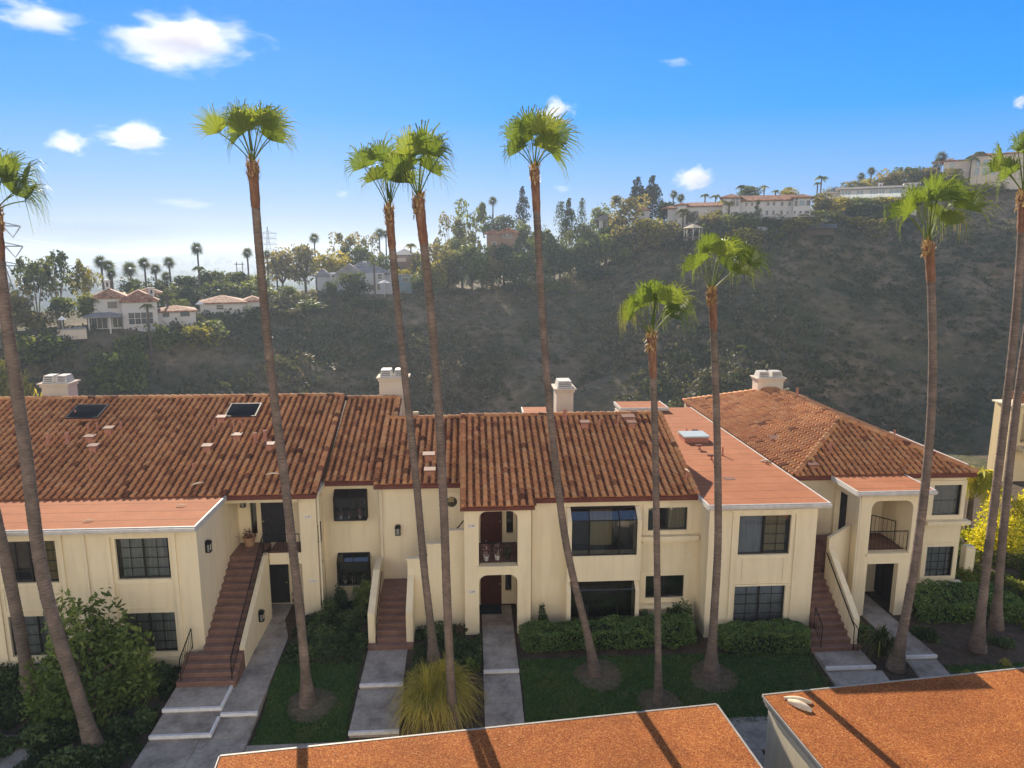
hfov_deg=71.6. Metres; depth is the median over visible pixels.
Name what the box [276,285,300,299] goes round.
tree
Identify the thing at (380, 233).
fan palm
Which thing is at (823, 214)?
bush
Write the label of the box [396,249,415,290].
house
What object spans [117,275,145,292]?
tree
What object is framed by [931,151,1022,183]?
hilltop house
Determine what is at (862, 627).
shrub
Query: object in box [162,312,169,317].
window
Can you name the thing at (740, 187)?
feather palm
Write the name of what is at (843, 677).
path
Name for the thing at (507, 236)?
house
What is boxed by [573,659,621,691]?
mulch
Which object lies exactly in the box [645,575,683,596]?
window
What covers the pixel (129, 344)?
bush
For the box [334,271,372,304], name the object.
tree
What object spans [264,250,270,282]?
fan palm
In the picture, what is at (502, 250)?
tree
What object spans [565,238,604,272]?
tree
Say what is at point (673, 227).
bush
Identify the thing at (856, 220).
bush
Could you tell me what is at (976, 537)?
weeping tree
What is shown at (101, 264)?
fan palm
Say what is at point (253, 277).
tree
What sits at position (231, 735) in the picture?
path
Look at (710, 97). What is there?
sky
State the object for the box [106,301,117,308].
window
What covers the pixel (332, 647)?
ground cover
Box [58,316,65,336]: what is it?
parasol
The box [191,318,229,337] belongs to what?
bush
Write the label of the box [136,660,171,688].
ground shrub
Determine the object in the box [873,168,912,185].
tree
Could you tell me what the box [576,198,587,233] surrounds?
tree
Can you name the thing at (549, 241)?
tree
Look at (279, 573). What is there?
door
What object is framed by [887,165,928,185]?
tree
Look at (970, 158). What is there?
feather palm
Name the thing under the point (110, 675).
shrub
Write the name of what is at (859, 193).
window
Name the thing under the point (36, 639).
window
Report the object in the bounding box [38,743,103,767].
ground shrub
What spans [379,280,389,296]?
parasol
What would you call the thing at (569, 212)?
tree
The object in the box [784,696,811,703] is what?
palm husk
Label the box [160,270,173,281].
fan palm
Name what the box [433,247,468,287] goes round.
tree
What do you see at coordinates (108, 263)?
fan palm
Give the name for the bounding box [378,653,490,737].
fountain grass
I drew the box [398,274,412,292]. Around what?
shed
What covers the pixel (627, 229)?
tree
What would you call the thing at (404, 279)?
window
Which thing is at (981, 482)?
feather palm
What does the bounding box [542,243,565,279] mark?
tree
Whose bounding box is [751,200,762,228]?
tree
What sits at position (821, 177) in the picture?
feather palm
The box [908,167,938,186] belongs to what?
tree
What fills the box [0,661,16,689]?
ground shrub
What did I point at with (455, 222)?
tree
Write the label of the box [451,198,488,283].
tree
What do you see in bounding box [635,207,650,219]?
house
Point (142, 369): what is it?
bush
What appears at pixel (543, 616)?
shrub
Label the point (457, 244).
tree
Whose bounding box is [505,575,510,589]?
window
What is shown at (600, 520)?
window
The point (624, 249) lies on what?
bush
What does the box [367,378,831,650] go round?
apartment building
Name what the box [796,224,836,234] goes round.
shed
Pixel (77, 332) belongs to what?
pool terrace
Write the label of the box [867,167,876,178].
fan palm
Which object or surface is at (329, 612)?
shrub
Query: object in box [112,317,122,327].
glass door
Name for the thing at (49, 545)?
window
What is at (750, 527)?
window
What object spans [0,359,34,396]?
bush
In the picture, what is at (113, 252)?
power line
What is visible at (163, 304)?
bush
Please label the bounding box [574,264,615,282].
bush
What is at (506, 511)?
window
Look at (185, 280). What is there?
tree
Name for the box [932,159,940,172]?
tree
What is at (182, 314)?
window
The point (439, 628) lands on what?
shrub
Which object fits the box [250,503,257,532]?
window
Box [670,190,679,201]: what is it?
fan palm
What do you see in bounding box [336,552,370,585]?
garden window
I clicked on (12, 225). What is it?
power pylon
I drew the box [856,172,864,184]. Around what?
fan palm
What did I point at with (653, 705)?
mulch
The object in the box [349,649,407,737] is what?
path
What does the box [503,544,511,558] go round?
flower pot
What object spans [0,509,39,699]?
fan palm
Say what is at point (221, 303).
bungalow
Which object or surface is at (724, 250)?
fan palm
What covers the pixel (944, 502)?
window
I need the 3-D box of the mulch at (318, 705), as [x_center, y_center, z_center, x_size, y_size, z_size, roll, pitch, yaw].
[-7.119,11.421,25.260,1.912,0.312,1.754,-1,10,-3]
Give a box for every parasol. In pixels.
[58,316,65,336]
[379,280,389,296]
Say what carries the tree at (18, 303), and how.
on the canyon hillside
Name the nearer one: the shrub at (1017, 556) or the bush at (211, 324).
the shrub at (1017, 556)
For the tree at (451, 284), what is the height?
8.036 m
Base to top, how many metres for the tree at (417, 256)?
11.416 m
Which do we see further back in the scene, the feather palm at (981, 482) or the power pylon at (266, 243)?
the power pylon at (266, 243)
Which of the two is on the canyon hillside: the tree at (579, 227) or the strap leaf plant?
the tree at (579, 227)
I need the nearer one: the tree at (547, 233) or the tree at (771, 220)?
the tree at (771, 220)
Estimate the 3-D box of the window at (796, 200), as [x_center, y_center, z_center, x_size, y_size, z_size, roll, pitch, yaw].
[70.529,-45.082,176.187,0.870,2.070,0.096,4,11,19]
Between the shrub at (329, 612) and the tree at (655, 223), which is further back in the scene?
the tree at (655, 223)
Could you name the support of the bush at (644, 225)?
on the canyon hillside
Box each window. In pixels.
[10,615,63,655]
[12,541,58,581]
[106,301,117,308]
[116,538,170,578]
[124,612,177,650]
[128,312,153,324]
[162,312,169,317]
[179,312,190,316]
[216,305,223,309]
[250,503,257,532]
[333,488,367,520]
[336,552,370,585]
[397,258,405,261]
[402,277,407,281]
[447,491,459,511]
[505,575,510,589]
[506,511,512,531]
[570,506,637,555]
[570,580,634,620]
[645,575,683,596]
[648,507,686,529]
[733,585,784,622]
[738,515,790,553]
[794,198,797,206]
[799,200,804,205]
[841,191,850,197]
[856,190,863,196]
[869,189,884,196]
[889,189,903,196]
[924,546,953,575]
[932,485,961,514]
[974,168,979,175]
[975,160,980,166]
[982,167,988,174]
[983,159,989,166]
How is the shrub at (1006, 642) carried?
on the ground at (950, 647)
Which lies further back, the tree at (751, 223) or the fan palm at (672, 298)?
the tree at (751, 223)
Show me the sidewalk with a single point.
(752, 734)
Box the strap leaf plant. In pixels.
[855,624,908,667]
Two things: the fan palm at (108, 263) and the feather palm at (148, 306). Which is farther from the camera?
the fan palm at (108, 263)
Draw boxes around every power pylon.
[4,222,25,293]
[262,227,276,279]
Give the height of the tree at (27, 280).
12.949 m
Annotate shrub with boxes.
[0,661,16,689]
[0,732,18,757]
[5,720,79,749]
[16,587,160,734]
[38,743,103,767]
[104,705,157,737]
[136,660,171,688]
[283,639,314,660]
[306,622,342,649]
[307,597,342,625]
[332,631,368,654]
[333,583,347,611]
[333,605,367,631]
[351,580,370,610]
[424,622,444,644]
[443,636,470,660]
[454,621,467,645]
[465,657,480,672]
[538,603,548,622]
[639,609,649,619]
[665,598,693,622]
[858,622,874,640]
[910,625,941,642]
[955,537,1023,629]
[956,568,980,581]
[986,633,1016,648]
[1011,580,1023,592]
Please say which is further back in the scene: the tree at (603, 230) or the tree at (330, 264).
the tree at (603, 230)
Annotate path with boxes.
[131,603,292,767]
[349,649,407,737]
[482,605,523,726]
[814,650,889,685]
[861,594,949,677]
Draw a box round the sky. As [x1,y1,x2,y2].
[0,0,1023,258]
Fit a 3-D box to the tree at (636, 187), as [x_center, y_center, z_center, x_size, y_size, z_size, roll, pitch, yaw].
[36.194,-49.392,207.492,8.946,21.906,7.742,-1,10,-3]
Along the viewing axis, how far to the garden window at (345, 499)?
31.20 m
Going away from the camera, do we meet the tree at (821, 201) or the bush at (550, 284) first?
the bush at (550, 284)
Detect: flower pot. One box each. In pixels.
[236,528,257,546]
[338,508,342,518]
[342,570,347,583]
[357,506,362,518]
[482,540,490,560]
[492,544,500,559]
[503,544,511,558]
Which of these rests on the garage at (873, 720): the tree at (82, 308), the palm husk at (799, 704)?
the palm husk at (799, 704)
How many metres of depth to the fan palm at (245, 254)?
168.06 m
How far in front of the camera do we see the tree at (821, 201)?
187.93 m
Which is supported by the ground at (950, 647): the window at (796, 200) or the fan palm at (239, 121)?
the fan palm at (239, 121)
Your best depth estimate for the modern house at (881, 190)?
198.26 m
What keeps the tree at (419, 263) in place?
on the canyon hillside
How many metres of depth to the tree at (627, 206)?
187.05 m
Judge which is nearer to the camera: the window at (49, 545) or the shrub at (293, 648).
the window at (49, 545)
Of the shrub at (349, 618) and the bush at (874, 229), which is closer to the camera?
the shrub at (349, 618)
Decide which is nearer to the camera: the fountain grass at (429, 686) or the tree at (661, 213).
the fountain grass at (429, 686)
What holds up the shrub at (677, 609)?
on the ground at (950, 647)
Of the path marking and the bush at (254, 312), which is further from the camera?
the bush at (254, 312)
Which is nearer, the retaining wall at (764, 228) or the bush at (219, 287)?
the bush at (219, 287)
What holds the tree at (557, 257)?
on the canyon hillside
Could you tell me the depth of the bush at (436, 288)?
163.38 m
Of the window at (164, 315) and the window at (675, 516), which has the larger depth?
the window at (164, 315)
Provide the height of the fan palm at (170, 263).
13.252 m
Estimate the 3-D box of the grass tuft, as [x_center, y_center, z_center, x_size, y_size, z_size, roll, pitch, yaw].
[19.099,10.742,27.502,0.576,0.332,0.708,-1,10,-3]
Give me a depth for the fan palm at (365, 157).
25.05 m
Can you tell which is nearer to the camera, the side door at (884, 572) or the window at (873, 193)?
the side door at (884, 572)
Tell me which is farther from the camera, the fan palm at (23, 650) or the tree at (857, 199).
the tree at (857, 199)
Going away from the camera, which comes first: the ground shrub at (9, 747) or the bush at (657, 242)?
the ground shrub at (9, 747)
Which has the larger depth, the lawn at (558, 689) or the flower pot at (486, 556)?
the flower pot at (486, 556)
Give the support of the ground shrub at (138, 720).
on the ground at (950, 647)
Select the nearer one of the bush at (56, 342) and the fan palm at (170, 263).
the bush at (56, 342)
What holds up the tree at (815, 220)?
on the canyon hillside
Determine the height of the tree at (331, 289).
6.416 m
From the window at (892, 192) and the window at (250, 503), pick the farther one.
the window at (892, 192)
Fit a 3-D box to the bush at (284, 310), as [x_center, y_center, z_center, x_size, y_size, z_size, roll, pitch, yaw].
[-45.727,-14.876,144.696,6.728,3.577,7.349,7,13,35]
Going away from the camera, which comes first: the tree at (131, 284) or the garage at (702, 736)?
the garage at (702, 736)
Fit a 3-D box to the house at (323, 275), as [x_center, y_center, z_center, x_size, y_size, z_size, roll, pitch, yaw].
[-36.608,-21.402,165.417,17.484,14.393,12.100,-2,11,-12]
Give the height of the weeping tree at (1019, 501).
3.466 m
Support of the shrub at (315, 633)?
on the ground at (950, 647)
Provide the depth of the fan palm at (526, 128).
23.80 m
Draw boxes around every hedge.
[518,612,697,652]
[717,618,811,654]
[911,578,1023,623]
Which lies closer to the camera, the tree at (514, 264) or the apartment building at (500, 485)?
the apartment building at (500, 485)
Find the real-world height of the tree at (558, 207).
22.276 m
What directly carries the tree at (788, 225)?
on the canyon hillside
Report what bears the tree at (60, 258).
on the canyon hillside
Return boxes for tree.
[9,281,34,330]
[10,249,87,325]
[14,255,54,325]
[44,296,78,326]
[67,258,102,323]
[75,291,96,328]
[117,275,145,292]
[146,277,172,305]
[169,299,189,305]
[171,275,203,291]
[194,270,232,295]
[223,271,252,293]
[244,274,274,293]
[264,246,300,288]
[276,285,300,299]
[283,243,321,292]
[308,249,352,273]
[321,278,338,305]
[326,231,361,263]
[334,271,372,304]
[339,245,373,265]
[353,232,384,261]
[368,254,401,271]
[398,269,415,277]
[407,248,429,290]
[408,272,439,294]
[416,257,430,273]
[416,259,448,292]
[428,242,449,262]
[433,211,470,286]
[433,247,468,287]
[437,264,458,289]
[440,232,483,287]
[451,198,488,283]
[453,242,490,291]
[472,241,495,287]
[477,257,508,293]
[482,214,516,283]
[491,242,523,284]
[498,252,532,292]
[512,220,531,283]
[513,236,542,286]
[514,186,531,229]
[520,250,557,287]
[525,229,552,257]
[530,234,563,276]
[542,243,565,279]
[545,246,576,283]
[553,201,568,244]
[559,198,576,248]
[560,230,579,277]
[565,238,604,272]
[570,222,594,241]
[575,227,599,261]
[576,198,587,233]
[590,202,610,263]
[590,229,623,267]
[597,226,613,265]
[602,212,625,240]
[608,193,650,225]
[610,224,647,254]
[624,177,645,245]
[630,186,659,219]
[630,217,665,246]
[640,175,665,217]
[654,201,675,223]
[680,211,698,224]
[695,210,721,232]
[710,208,730,228]
[718,214,749,233]
[727,212,755,233]
[736,185,765,195]
[737,217,763,231]
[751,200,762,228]
[756,213,785,236]
[779,188,799,194]
[780,217,812,240]
[798,211,821,234]
[810,190,836,220]
[830,195,850,213]
[840,179,867,187]
[847,196,881,214]
[860,177,883,186]
[872,196,900,206]
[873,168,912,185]
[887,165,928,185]
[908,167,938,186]
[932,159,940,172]
[932,167,967,183]
[960,489,1023,558]
[998,489,1023,537]
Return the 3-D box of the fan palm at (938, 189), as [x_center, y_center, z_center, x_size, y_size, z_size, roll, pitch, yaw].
[14.324,1.836,25.589,3.644,18.609,2.247,-1,10,-3]
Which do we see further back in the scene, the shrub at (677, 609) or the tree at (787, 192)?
the tree at (787, 192)
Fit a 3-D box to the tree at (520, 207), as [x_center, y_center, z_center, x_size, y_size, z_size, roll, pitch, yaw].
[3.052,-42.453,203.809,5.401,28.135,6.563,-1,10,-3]
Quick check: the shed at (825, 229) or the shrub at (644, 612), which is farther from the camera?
the shed at (825, 229)
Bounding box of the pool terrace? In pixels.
[57,326,86,338]
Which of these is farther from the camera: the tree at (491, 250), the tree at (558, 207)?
the tree at (558, 207)
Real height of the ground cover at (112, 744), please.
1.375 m
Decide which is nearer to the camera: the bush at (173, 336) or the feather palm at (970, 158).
the bush at (173, 336)
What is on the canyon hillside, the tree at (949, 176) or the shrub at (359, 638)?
the tree at (949, 176)
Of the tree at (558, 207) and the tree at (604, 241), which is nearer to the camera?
the tree at (604, 241)
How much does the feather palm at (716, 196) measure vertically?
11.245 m
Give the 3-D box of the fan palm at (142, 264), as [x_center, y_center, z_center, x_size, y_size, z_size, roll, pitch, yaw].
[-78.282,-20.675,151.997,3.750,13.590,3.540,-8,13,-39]
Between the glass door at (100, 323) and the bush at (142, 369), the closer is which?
the bush at (142, 369)
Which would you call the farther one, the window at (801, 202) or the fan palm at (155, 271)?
the window at (801, 202)
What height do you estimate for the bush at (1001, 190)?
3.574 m
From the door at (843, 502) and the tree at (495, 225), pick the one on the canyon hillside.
the tree at (495, 225)
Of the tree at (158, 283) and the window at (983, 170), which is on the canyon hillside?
the tree at (158, 283)
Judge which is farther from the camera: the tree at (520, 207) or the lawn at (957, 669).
the tree at (520, 207)
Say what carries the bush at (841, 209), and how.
on the canyon hillside
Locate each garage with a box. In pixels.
[214,703,762,767]
[762,667,1023,767]
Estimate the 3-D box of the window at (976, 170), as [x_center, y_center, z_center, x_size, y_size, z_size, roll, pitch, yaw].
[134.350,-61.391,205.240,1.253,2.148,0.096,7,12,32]
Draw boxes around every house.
[314,261,392,293]
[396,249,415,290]
[483,227,520,273]
[594,215,611,255]
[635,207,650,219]
[821,182,920,221]
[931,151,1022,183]
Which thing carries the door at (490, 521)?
in the apartment building at (500, 485)
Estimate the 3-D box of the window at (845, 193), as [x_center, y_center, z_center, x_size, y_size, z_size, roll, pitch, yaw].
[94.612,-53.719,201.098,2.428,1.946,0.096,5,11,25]
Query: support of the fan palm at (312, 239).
on the canyon hillside
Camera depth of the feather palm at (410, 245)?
180.82 m
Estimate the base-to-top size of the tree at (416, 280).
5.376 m
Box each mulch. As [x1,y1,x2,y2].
[287,687,337,723]
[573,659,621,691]
[637,688,681,710]
[690,661,738,692]
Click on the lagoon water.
(45, 260)
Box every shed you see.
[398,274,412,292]
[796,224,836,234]
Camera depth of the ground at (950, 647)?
27.95 m
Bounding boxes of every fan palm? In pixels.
[0,148,106,754]
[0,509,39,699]
[91,254,108,289]
[103,259,116,288]
[104,269,117,289]
[121,260,137,279]
[135,257,153,287]
[148,263,163,305]
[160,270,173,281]
[162,256,175,301]
[188,96,316,709]
[188,242,204,265]
[240,247,253,278]
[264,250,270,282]
[308,233,319,289]
[344,131,440,664]
[375,228,384,252]
[377,119,461,730]
[383,230,386,255]
[488,196,498,276]
[497,101,602,678]
[617,277,698,705]
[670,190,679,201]
[676,194,685,202]
[676,229,773,682]
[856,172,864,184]
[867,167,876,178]
[880,168,999,673]
[935,151,948,167]
[967,130,1023,654]
[987,125,1023,630]
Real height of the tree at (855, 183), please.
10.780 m
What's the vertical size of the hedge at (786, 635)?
1.111 m
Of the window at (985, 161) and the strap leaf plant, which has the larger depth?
the window at (985, 161)
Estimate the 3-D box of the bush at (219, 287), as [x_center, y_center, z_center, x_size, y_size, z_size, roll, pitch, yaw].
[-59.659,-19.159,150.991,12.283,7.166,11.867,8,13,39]
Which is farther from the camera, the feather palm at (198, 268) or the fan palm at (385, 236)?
the fan palm at (385, 236)
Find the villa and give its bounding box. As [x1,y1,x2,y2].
[83,280,197,333]
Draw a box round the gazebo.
[684,224,702,240]
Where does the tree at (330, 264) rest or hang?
on the canyon hillside
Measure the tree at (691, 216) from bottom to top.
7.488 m
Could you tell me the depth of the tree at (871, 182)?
216.19 m
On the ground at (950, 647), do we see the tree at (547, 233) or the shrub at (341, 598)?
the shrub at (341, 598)
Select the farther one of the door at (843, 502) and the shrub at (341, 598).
the door at (843, 502)
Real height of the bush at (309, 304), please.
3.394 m
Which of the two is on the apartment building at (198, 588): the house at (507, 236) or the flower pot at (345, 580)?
the flower pot at (345, 580)
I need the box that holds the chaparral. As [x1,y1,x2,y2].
[0,184,1023,455]
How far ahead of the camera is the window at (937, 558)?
33.20 m
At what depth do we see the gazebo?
175.25 m
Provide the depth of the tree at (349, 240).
189.89 m
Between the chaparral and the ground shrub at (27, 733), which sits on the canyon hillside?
the chaparral
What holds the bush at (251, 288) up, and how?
on the canyon hillside
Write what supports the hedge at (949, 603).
on the ground at (950, 647)
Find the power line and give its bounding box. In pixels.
[5,241,249,253]
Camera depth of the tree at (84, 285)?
128.28 m
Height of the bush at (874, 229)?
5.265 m
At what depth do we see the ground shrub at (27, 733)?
23.39 m
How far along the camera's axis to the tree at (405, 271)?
171.29 m
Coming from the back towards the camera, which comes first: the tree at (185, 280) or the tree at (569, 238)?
the tree at (569, 238)
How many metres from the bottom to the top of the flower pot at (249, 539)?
0.806 m
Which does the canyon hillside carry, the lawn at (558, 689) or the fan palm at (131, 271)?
the fan palm at (131, 271)
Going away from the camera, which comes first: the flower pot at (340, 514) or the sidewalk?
the sidewalk
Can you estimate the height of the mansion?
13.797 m
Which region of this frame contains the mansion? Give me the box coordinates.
[661,194,813,235]
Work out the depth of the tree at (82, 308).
118.75 m
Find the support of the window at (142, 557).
in the apartment building at (198, 588)
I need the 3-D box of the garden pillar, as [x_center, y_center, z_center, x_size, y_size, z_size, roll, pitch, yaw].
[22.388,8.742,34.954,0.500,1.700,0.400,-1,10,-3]
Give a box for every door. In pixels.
[91,318,107,328]
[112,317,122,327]
[260,502,285,542]
[269,561,289,602]
[480,511,501,542]
[480,575,501,603]
[838,491,847,529]
[874,563,893,602]
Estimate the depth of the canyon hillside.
143.69 m
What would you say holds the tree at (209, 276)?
on the canyon hillside
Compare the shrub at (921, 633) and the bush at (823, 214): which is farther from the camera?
the bush at (823, 214)
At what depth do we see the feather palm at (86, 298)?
118.27 m
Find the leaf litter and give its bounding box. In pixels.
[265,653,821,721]
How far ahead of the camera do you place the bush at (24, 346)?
104.02 m
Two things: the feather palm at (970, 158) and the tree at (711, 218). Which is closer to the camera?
the tree at (711, 218)
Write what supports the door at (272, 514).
in the apartment building at (198, 588)
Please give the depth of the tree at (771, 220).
173.49 m
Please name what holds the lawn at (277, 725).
on the ground at (950, 647)
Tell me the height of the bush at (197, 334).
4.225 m
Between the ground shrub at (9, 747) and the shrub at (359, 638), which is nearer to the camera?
the ground shrub at (9, 747)
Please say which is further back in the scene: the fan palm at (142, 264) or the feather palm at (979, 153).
the feather palm at (979, 153)
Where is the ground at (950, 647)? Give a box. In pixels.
[0,455,1023,767]
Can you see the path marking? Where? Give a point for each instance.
(255, 713)
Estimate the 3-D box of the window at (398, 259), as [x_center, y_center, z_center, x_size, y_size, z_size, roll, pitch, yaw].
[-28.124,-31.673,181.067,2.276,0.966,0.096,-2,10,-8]
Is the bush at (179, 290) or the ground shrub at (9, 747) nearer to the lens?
the ground shrub at (9, 747)
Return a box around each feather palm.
[78,296,97,328]
[139,304,155,360]
[160,291,173,306]
[191,266,206,298]
[368,262,377,310]
[404,243,416,289]
[675,208,690,233]
[699,194,709,201]
[710,194,719,201]
[723,201,733,216]
[735,185,746,190]
[813,175,828,193]
[962,156,980,185]
[963,466,1019,530]
[972,151,986,182]
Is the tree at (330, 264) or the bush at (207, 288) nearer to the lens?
the bush at (207, 288)
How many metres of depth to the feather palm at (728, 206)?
181.62 m
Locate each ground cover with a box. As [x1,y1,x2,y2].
[0,662,181,767]
[278,598,368,665]
[411,621,481,672]
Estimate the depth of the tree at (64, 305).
115.44 m
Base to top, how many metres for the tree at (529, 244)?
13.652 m
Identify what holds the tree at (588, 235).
on the canyon hillside
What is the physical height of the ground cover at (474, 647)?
0.681 m
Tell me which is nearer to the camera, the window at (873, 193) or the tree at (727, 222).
the tree at (727, 222)
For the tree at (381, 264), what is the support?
on the canyon hillside
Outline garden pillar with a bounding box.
[959,544,975,573]
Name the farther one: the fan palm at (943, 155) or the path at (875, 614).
the fan palm at (943, 155)
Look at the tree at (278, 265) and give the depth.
172.60 m
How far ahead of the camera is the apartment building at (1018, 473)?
50.83 m
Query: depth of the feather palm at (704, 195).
200.50 m
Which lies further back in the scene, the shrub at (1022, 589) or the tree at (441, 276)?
the tree at (441, 276)
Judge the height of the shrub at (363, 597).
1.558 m
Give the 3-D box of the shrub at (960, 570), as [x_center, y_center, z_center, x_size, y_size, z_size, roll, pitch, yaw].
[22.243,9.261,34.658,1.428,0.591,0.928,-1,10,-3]
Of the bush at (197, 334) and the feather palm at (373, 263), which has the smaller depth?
the bush at (197, 334)
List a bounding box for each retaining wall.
[757,227,776,232]
[980,178,1021,190]
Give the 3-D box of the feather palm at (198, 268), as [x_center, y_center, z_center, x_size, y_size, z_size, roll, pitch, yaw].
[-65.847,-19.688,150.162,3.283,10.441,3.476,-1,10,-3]
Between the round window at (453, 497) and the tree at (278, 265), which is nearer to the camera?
the round window at (453, 497)
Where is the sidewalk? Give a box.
[0,716,767,767]
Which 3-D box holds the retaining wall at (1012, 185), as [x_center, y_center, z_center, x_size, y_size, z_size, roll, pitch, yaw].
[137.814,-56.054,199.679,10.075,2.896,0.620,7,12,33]
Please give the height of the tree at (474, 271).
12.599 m
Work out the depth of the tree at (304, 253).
178.23 m
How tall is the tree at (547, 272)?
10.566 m
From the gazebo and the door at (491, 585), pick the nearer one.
the door at (491, 585)
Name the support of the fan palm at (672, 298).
on the lawn at (558, 689)
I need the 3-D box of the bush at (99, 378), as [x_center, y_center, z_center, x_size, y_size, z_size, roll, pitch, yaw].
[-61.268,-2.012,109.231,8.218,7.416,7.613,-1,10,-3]
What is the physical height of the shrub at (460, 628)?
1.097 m
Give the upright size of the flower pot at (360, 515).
0.568 m
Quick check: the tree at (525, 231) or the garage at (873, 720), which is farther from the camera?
the tree at (525, 231)
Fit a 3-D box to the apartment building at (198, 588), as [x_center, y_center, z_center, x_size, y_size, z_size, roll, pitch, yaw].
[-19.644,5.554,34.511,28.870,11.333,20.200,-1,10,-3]
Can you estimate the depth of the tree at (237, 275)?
158.05 m
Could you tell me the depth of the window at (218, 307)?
136.49 m
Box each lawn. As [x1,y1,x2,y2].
[251,660,360,744]
[519,652,830,722]
[944,662,1023,673]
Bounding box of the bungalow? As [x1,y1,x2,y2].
[198,295,259,316]
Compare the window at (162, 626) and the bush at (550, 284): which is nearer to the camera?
the window at (162, 626)
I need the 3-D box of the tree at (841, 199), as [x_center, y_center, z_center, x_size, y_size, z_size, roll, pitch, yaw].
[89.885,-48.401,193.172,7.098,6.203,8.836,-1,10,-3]
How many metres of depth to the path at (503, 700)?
26.72 m
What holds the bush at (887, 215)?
on the canyon hillside
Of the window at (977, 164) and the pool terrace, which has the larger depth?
the window at (977, 164)
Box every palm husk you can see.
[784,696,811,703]
[787,699,812,711]
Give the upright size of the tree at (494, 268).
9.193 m
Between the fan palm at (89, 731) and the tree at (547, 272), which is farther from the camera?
the tree at (547, 272)
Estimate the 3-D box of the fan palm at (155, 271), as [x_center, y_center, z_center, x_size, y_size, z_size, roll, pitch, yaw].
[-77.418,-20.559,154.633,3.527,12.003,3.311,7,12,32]
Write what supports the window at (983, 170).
in the hilltop house at (964, 165)
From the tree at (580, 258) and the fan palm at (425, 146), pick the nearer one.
the fan palm at (425, 146)
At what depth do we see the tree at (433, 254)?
180.70 m
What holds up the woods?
on the canyon hillside
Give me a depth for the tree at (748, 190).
203.03 m
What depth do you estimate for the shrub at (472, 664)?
26.80 m
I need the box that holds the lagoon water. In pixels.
[5,259,94,264]
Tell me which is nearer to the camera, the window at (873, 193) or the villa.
the villa
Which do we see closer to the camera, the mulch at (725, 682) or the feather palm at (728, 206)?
the mulch at (725, 682)
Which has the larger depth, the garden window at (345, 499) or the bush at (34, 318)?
the bush at (34, 318)
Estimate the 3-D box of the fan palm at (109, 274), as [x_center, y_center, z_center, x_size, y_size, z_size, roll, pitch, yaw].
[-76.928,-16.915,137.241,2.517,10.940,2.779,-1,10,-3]
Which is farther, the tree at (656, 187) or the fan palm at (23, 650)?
the tree at (656, 187)
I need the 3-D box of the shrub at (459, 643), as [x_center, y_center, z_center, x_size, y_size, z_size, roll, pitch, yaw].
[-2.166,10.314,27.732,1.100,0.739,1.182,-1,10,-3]
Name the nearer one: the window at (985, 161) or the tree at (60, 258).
the tree at (60, 258)
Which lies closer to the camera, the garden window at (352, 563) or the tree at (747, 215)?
the garden window at (352, 563)
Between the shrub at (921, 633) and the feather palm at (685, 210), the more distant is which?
the feather palm at (685, 210)
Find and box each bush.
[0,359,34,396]
[1,333,48,362]
[12,308,59,329]
[25,333,78,363]
[83,347,140,394]
[109,332,147,359]
[113,350,149,394]
[123,285,171,307]
[141,321,184,350]
[156,282,203,306]
[174,279,233,310]
[174,324,224,346]
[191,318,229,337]
[209,277,258,298]
[230,279,278,300]
[242,305,260,320]
[269,302,301,317]
[289,296,336,312]
[412,283,443,292]
[437,287,471,294]
[531,276,572,294]
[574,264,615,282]
[596,231,639,259]
[631,219,671,247]
[642,229,679,249]
[655,220,696,242]
[691,223,729,241]
[722,227,768,242]
[759,222,790,240]
[810,209,843,221]
[826,200,860,213]
[834,215,880,227]
[846,202,890,218]
[853,217,897,237]
[863,204,913,220]
[963,181,1010,193]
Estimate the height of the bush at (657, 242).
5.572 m
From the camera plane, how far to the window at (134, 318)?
121.57 m
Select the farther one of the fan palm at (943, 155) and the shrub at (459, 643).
the fan palm at (943, 155)
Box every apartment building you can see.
[0,368,418,687]
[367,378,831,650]
[682,370,979,654]
[987,391,1023,481]
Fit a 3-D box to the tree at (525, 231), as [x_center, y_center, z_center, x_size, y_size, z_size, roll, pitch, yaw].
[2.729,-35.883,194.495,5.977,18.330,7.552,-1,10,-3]
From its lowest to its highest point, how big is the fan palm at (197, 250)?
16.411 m
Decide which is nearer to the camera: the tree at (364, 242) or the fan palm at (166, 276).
the fan palm at (166, 276)
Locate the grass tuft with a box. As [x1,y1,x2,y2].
[999,658,1011,667]
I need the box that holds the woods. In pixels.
[7,247,632,311]
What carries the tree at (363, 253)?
on the canyon hillside
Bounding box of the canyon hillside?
[0,184,1023,468]
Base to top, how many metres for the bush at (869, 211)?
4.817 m
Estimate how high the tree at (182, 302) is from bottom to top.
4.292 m
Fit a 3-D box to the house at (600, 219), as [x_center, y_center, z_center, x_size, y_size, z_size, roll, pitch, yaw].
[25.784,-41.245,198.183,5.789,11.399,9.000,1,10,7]
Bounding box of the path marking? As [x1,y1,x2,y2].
[148,654,937,739]
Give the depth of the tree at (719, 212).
182.59 m
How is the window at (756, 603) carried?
in the apartment building at (500, 485)
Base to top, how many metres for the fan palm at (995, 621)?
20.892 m
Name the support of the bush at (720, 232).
on the canyon hillside
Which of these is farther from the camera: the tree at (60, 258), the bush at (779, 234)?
the bush at (779, 234)
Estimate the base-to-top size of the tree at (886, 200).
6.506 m
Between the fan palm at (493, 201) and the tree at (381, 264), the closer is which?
the tree at (381, 264)
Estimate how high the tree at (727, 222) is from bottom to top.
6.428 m
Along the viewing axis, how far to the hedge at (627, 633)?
28.02 m
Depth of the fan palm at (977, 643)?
26.22 m
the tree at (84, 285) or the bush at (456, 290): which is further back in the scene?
the bush at (456, 290)

